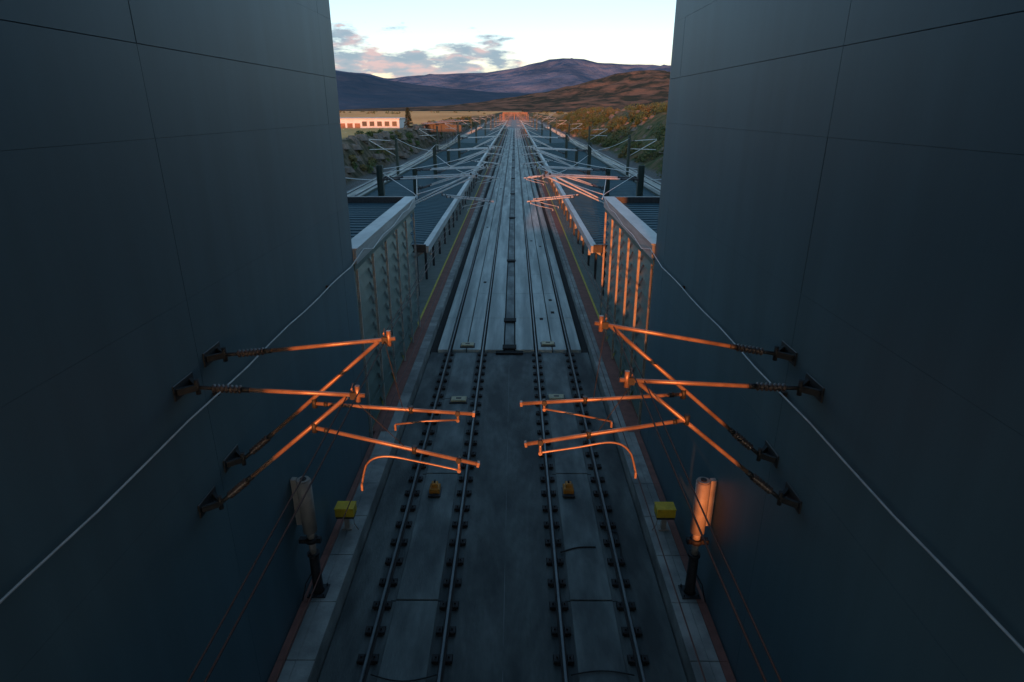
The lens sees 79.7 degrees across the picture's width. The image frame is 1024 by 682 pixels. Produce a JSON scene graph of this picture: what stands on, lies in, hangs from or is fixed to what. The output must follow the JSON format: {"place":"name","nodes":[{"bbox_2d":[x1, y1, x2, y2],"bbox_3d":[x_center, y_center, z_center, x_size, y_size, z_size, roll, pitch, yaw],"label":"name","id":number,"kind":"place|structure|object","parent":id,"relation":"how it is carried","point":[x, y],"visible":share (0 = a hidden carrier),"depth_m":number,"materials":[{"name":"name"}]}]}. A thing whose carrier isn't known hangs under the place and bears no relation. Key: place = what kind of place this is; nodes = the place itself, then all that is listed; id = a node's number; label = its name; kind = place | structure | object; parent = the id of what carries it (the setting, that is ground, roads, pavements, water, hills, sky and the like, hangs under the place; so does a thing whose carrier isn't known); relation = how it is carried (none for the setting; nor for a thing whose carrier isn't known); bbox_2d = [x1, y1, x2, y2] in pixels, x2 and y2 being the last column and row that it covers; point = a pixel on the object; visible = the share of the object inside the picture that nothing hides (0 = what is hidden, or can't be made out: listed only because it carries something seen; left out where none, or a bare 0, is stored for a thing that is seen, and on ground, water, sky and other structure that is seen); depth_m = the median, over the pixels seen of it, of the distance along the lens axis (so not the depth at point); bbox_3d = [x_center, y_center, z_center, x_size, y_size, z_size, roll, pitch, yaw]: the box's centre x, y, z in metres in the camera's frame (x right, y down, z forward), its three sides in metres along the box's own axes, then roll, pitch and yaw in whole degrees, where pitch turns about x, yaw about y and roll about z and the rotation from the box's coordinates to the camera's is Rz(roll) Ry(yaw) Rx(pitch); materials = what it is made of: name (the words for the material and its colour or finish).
{"place":"outdoors","nodes":[
{"label":"outdoors","id":0,"kind":"place"},
{"bbox_2d":[336,71,526,109],"bbox_3d":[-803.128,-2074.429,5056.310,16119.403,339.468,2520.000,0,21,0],"label":"foothills","id":1,"kind":"structure","parent":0,"point":[358,91],"depth_m":4740.86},
{"bbox_2d":[329,0,675,77],"label":"sky","id":2,"kind":"structure","parent":0,"point":[381,38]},
{"bbox_2d":[318,109,687,681],"bbox_3d":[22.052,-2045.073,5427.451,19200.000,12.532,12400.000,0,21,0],"label":"ground","id":3,"kind":"structure","parent":0,"point":[638,133],"depth_m":156.62,"materials":[{"name":"green plant"}]},
{"bbox_2d":[340,118,405,127],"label":"white warehouse","id":4,"kind":"structure","parent":3,"relation":"on","point":[371,122],"depth_m":171.69,"materials":[{"name":"paint"}]},
{"bbox_2d":[369,135,399,174],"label":"catenary mast","id":5,"kind":"object","parent":3,"relation":"on","point":[396,152],"visible":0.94,"depth_m":74.61,"materials":[{"name":"metal"}]},
{"bbox_2d":[267,128,507,681],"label":"railway platform","id":6,"kind":"structure","parent":3,"relation":"on","point":[307,655],"depth_m":18.22,"materials":[{"name":"concrete"}]},
{"bbox_2d":[0,0,369,681],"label":"panel wall","id":7,"kind":"structure","parent":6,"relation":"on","point":[172,194],"depth_m":8.05,"materials":[{"name":"grey concrete"}]},
{"bbox_2d":[0,116,500,603],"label":"return cable","id":8,"kind":"object","parent":7,"relation":"attached to","point":[32,571],"visible":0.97,"depth_m":7.63,"materials":[{"name":"metal"}]},
{"bbox_2d":[172,372,479,517],"bbox_3d":[-2.517,1.514,8.856,4.107,2.130,0.520,0,21,0],"label":"catenary cantilever","id":9,"kind":"object","parent":7,"relation":"attached to","point":[188,383],"visible":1,"depth_m":8.73,"materials":[{"name":"metal"}]},
{"bbox_2d":[202,328,474,472],"bbox_3d":[-2.573,0.899,9.586,3.988,2.364,0.520,0,21,0],"label":"catenary cantilever","id":10,"kind":"object","parent":7,"relation":"attached to","point":[235,455],"visible":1,"depth_m":9.52,"materials":[{"name":"metal"}]},
{"bbox_2d":[290,476,329,600],"bbox_3d":[-4.299,4.181,12.975,0.480,2.910,0.511,0,21,0],"label":"signal post","id":11,"kind":"object","parent":6,"relation":"on","point":[305,515],"visible":0.93,"depth_m":12.87,"materials":[{"name":"metal"}]},
{"bbox_2d":[334,501,358,529],"bbox_3d":[-4.134,4.422,15.476,0.552,0.690,0.350,0,21,0],"label":"trackside junction box","id":12,"kind":"object","parent":6,"relation":"on","point":[340,508],"visible":1,"depth_m":15.32,"materials":[{"name":"metal"}]},
{"bbox_2d":[347,196,420,437],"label":"barrier","id":13,"kind":"structure","parent":6,"relation":"on","point":[384,269],"depth_m":22.81,"materials":[{"name":"metal"}]},
{"bbox_2d":[361,120,506,295],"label":"platform canopy","id":14,"kind":"object","parent":6,"relation":"on","point":[433,214],"visible":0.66,"depth_m":49.12,"materials":[{"name":"metal"}]},
{"bbox_2d":[376,165,493,210],"bbox_3d":[-4.187,-6.068,34.112,6.404,7.150,1.420,0,21,0],"label":"catenary mast","id":15,"kind":"object","parent":6,"relation":"on","point":[381,178],"visible":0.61,"depth_m":33.03,"materials":[{"name":"metal"}]},
{"bbox_2d":[348,134,499,194],"bbox_3d":[-10.396,-19.022,61.433,17.189,1.460,71.709,0,21,0],"label":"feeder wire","id":16,"kind":"object","parent":15,"relation":"attached to","point":[432,165],"visible":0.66,"depth_m":41.29,"materials":[{"name":"metal"}]},
{"bbox_2d":[412,165,498,195],"bbox_3d":[-4.141,-9.878,45.501,6.404,6.231,1.420,0,21,0],"label":"catenary mast","id":17,"kind":"object","parent":6,"relation":"on","point":[416,188],"visible":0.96,"depth_m":44.68,"materials":[{"name":"metal"}]},
{"bbox_2d":[432,142,501,178],"bbox_3d":[-4.095,-14.548,56.564,6.404,7.150,1.420,0,21,0],"label":"catenary mast","id":18,"kind":"object","parent":6,"relation":"on","point":[435,151],"visible":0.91,"depth_m":55.62,"materials":[{"name":"metal"}]},
{"bbox_2d":[447,146,503,166],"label":"catenary mast","id":19,"kind":"object","parent":6,"relation":"on","point":[448,156],"visible":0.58,"depth_m":67.26,"materials":[{"name":"metal"}]},
{"bbox_2d":[457,132,505,157],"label":"catenary mast","id":20,"kind":"object","parent":6,"relation":"on","point":[459,151],"visible":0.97,"depth_m":79.95,"materials":[{"name":"metal"}]},
{"bbox_2d":[475,125,508,142],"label":"catenary mast","id":21,"kind":"object","parent":6,"relation":"on","point":[476,139],"visible":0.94,"depth_m":115.59,"materials":[{"name":"metal"}]},
{"bbox_2d":[484,121,506,134],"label":"catenary mast","id":22,"kind":"object","parent":6,"relation":"on","point":[485,124],"visible":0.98,"depth_m":151.10,"materials":[{"name":"metal"}]},
{"bbox_2d":[404,107,412,127],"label":"pine tree","id":23,"kind":"object","parent":3,"relation":"on","point":[408,116],"visible":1,"depth_m":165.20,"materials":[{"name":"green plant"}]},
{"bbox_2d":[347,120,493,195],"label":"railway track","id":24,"kind":"structure","parent":3,"relation":"on","point":[365,187],"depth_m":111.05,"materials":[{"name":"grey metal"}]},
{"bbox_2d":[419,126,438,151],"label":"catenary mast","id":25,"kind":"object","parent":3,"relation":"on","point":[436,129],"visible":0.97,"depth_m":113.89,"materials":[{"name":"metal"}]},
{"bbox_2d":[421,120,461,142],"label":"open shed","id":26,"kind":"structure","parent":3,"relation":"on","point":[433,125],"depth_m":187.21,"materials":[{"name":"wood"}]},
{"bbox_2d":[445,121,458,131],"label":"catenary mast","id":27,"kind":"object","parent":3,"relation":"on","point":[452,128],"visible":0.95,"depth_m":155.82,"materials":[{"name":"metal"}]},
{"bbox_2d":[340,110,572,120],"bbox_3d":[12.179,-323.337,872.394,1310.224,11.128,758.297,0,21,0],"label":"distant trees","id":28,"kind":"object","parent":3,"relation":"on","point":[557,112],"visible":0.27,"depth_m":718.94,"materials":[{"name":"green plant"}]},
{"bbox_2d":[318,352,686,681],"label":"track bed","id":29,"kind":"object","parent":3,"relation":"on","point":[525,613],"visible":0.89,"depth_m":15.47,"materials":[{"name":"concrete"}]},
{"bbox_2d":[357,120,512,681],"bbox_3d":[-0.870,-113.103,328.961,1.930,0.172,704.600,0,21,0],"label":"railway track","id":30,"kind":"structure","parent":29,"relation":"on","point":[406,652],"depth_m":15.56,"materials":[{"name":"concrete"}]},
{"bbox_2d":[428,480,441,496],"bbox_3d":[-2.242,4.237,17.814,0.360,0.415,0.520,0,21,0],"label":"axle counter","id":31,"kind":"object","parent":30,"relation":"on","point":[435,489],"visible":1,"depth_m":17.73,"materials":[{"name":"metal"}]},
{"bbox_2d":[449,396,467,403],"bbox_3d":[-2.039,2.233,23.513,0.680,0.135,0.480,0,21,0],"label":"track balise","id":32,"kind":"object","parent":30,"relation":"on","point":[458,399],"visible":1,"depth_m":23.38,"materials":[{"name":"plastic"}]},
{"bbox_2d":[371,529,633,681],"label":"ground cable","id":33,"kind":"object","parent":29,"relation":"on","point":[571,674],"visible":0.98,"depth_m":12.16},
{"bbox_2d":[496,351,522,681],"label":"expansion joint","id":34,"kind":"object","parent":29,"relation":"on","point":[509,353],"visible":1,"depth_m":20.66,"materials":[{"name":"rubber"}]},
{"bbox_2d":[342,109,663,177],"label":"rocks","id":35,"kind":"object","parent":3,"relation":"on","point":[379,136],"visible":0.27,"depth_m":137.05,"materials":[{"name":"green plant"}]},
{"bbox_2d":[348,101,667,177],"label":"bushes","id":36,"kind":"object","parent":3,"relation":"on","point":[655,107],"visible":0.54,"depth_m":169.37,"materials":[{"name":"green plant"}]},
{"bbox_2d":[430,128,588,353],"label":"concrete slab track","id":37,"kind":"structure","parent":3,"relation":"on","point":[509,326],"depth_m":39.48,"materials":[{"name":"grey concrete"}]},
{"bbox_2d":[460,342,474,347],"bbox_3d":[-2.067,0.166,28.665,0.680,0.135,0.480,0,21,0],"label":"track balise","id":38,"kind":"object","parent":37,"relation":"on","point":[467,345],"visible":1,"depth_m":28.48,"materials":[{"name":"plastic"}]},
{"bbox_2d":[540,341,554,346],"bbox_3d":[1.683,0.118,28.792,0.680,0.135,0.480,0,21,0],"label":"track balise","id":39,"kind":"object","parent":37,"relation":"on","point":[547,343],"visible":1,"depth_m":28.65,"materials":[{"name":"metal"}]},
{"bbox_2d":[503,112,527,119],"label":"road bridge","id":40,"kind":"structure","parent":3,"relation":"on","point":[517,112],"depth_m":646.60,"materials":[{"name":"concrete"}]},
{"bbox_2d":[187,117,510,681],"bbox_3d":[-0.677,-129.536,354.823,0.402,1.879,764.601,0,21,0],"label":"overhead wire","id":41,"kind":"object","parent":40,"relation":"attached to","point":[237,621],"visible":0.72,"depth_m":6.37,"materials":[{"name":"black metal"}]},
{"bbox_2d":[518,119,781,681],"bbox_3d":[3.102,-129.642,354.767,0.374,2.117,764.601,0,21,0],"label":"overhead wire","id":42,"kind":"object","parent":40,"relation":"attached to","point":[736,614],"visible":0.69,"depth_m":6.04,"materials":[{"name":"black metal"}]},
{"bbox_2d":[568,121,581,140],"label":"catenary mast","id":43,"kind":"object","parent":3,"relation":"on","point":[571,130],"visible":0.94,"depth_m":156.00,"materials":[{"name":"metal"}]},
{"bbox_2d":[534,119,660,193],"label":"railway track","id":44,"kind":"structure","parent":3,"relation":"on","point":[653,184],"depth_m":124.42,"materials":[{"name":"grey metal"}]},
{"bbox_2d":[588,126,607,142],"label":"catenary mast","id":45,"kind":"object","parent":3,"relation":"on","point":[589,139],"visible":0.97,"depth_m":113.78,"materials":[{"name":"metal"}]},
{"bbox_2d":[521,128,735,681],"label":"railway platform","id":46,"kind":"structure","parent":3,"relation":"on","point":[713,659],"depth_m":17.93,"materials":[{"name":"concrete"}]},
{"bbox_2d":[520,121,542,134],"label":"catenary mast","id":47,"kind":"object","parent":46,"relation":"on","point":[541,124],"visible":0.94,"depth_m":151.10,"materials":[{"name":"metal"}]},
{"bbox_2d":[518,125,551,142],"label":"catenary mast","id":48,"kind":"object","parent":46,"relation":"on","point":[549,139],"visible":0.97,"depth_m":115.54,"materials":[{"name":"metal"}]},
{"bbox_2d":[520,132,567,157],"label":"catenary mast","id":49,"kind":"object","parent":46,"relation":"on","point":[566,141],"visible":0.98,"depth_m":79.88,"materials":[{"name":"metal"}]},
{"bbox_2d":[521,146,577,166],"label":"catenary mast","id":50,"kind":"object","parent":46,"relation":"on","point":[576,156],"visible":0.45,"depth_m":67.19,"materials":[{"name":"metal"}]},
{"bbox_2d":[522,142,591,178],"bbox_3d":[4.101,-14.537,56.535,6.404,7.150,1.420,0,21,0],"label":"catenary mast","id":51,"kind":"object","parent":46,"relation":"on","point":[588,151],"visible":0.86,"depth_m":55.60,"materials":[{"name":"metal"}]},
{"bbox_2d":[524,164,610,195],"bbox_3d":[4.055,-9.867,45.471,6.404,6.231,1.420,0,21,0],"label":"catenary mast","id":52,"kind":"object","parent":46,"relation":"on","point":[607,185],"visible":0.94,"depth_m":44.56,"materials":[{"name":"metal"}]},
{"bbox_2d":[527,165,644,208],"bbox_3d":[4.009,-6.057,34.083,6.404,7.150,1.420,0,21,0],"label":"catenary mast","id":53,"kind":"object","parent":46,"relation":"on","point":[639,178],"visible":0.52,"depth_m":32.99,"materials":[{"name":"metal"}]},
{"bbox_2d":[526,134,660,198],"bbox_3d":[10.453,-18.994,61.358,17.189,1.460,71.710,0,21,0],"label":"feeder wire","id":54,"kind":"object","parent":53,"relation":"attached to","point":[583,167],"visible":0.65,"depth_m":41.11,"materials":[{"name":"metal"}]},
{"bbox_2d":[521,120,659,295],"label":"platform canopy","id":55,"kind":"object","parent":46,"relation":"on","point":[587,214],"visible":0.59,"depth_m":49.25,"materials":[{"name":"metal"}]},
{"bbox_2d":[599,196,659,424],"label":"barrier","id":56,"kind":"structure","parent":46,"relation":"on","point":[628,277],"depth_m":23.25,"materials":[{"name":"metal"}]},
{"bbox_2d":[652,502,676,530],"bbox_3d":[3.793,4.433,15.448,0.552,0.690,0.350,0,21,0],"label":"trackside junction box","id":57,"kind":"object","parent":46,"relation":"on","point":[664,512],"visible":0.97,"depth_m":15.29,"materials":[{"name":"metal"}]},
{"bbox_2d":[678,477,716,601],"bbox_3d":[3.941,4.192,12.945,0.480,2.910,0.511,0,21,0],"label":"signal post","id":58,"kind":"object","parent":46,"relation":"on","point":[705,489],"visible":0.96,"depth_m":12.83,"materials":[{"name":"metal"}]},
{"bbox_2d":[626,135,656,175],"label":"catenary mast","id":59,"kind":"object","parent":3,"relation":"on","point":[628,154],"visible":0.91,"depth_m":74.50,"materials":[{"name":"metal"}]},
{"bbox_2d":[640,0,1023,681],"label":"panel wall","id":60,"kind":"structure","parent":3,"relation":"on","point":[842,200],"depth_m":7.56,"materials":[{"name":"grey concrete"}]},
{"bbox_2d":[520,313,797,467],"bbox_3d":[2.158,0.748,9.509,4.071,2.502,0.520,0,21,0],"label":"catenary cantilever","id":61,"kind":"object","parent":60,"relation":"attached to","point":[785,351],"visible":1,"depth_m":9.44,"materials":[{"name":"metal"}]},
{"bbox_2d":[524,368,824,513],"bbox_3d":[2.181,1.391,8.790,4.017,2.208,0.520,0,21,0],"label":"catenary cantilever","id":62,"kind":"object","parent":60,"relation":"attached to","point":[809,385],"visible":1,"depth_m":8.65,"materials":[{"name":"metal"}]},
{"bbox_2d":[538,121,1023,652],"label":"return cable","id":63,"kind":"object","parent":60,"relation":"attached to","point":[978,603],"visible":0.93,"depth_m":6.95,"materials":[{"name":"metal"}]},
{"bbox_2d":[336,58,670,93],"bbox_3d":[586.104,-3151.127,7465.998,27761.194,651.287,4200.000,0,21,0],"label":"mountain range","id":64,"kind":"structure","parent":0,"point":[547,75],"depth_m":7274.90,"materials":[{"name":"purple stone"}]},
{"bbox_2d":[339,70,669,110],"bbox_3d":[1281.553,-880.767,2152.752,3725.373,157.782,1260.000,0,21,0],"label":"scrub hill","id":65,"kind":"structure","parent":0,"point":[643,86],"depth_m":2007.08,"materials":[{"name":"brown plant"}]},
{"bbox_2d":[500,120,527,128],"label":"ballast yard","id":66,"kind":"structure","parent":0,"point":[514,123],"depth_m":446.70,"materials":[{"name":"grey gravel"}]},
{"bbox_2d":[502,113,525,120],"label":"signal gantry","id":67,"kind":"object","parent":66,"relation":"on","point":[512,114],"visible":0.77,"depth_m":440.65,"materials":[{"name":"metal"}]},
{"bbox_2d":[516,122,648,681],"bbox_3d":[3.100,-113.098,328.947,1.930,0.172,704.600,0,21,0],"label":"railway track","id":68,"kind":"structure","parent":66,"relation":"on","point":[598,646],"depth_m":15.56,"materials":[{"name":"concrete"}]},
{"bbox_2d":[547,394,564,399],"bbox_3d":[1.712,2.168,23.687,0.680,0.135,0.480,0,21,0],"label":"track balise","id":69,"kind":"object","parent":68,"relation":"on","point":[555,396],"visible":0.84,"depth_m":23.62,"materials":[{"name":"plastic"}]},
{"bbox_2d":[561,480,574,497],"bbox_3d":[1.638,4.242,17.800,0.360,0.415,0.520,0,21,0],"label":"axle counter","id":70,"kind":"object","parent":68,"relation":"on","point":[567,488],"visible":1,"depth_m":17.71,"materials":[{"name":"metal"}]},
{"bbox_2d":[522,103,666,112],"bbox_3d":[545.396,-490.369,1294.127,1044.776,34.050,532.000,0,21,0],"label":"hill","id":71,"kind":"structure","parent":0,"point":[565,108],"depth_m":1281.62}
]}

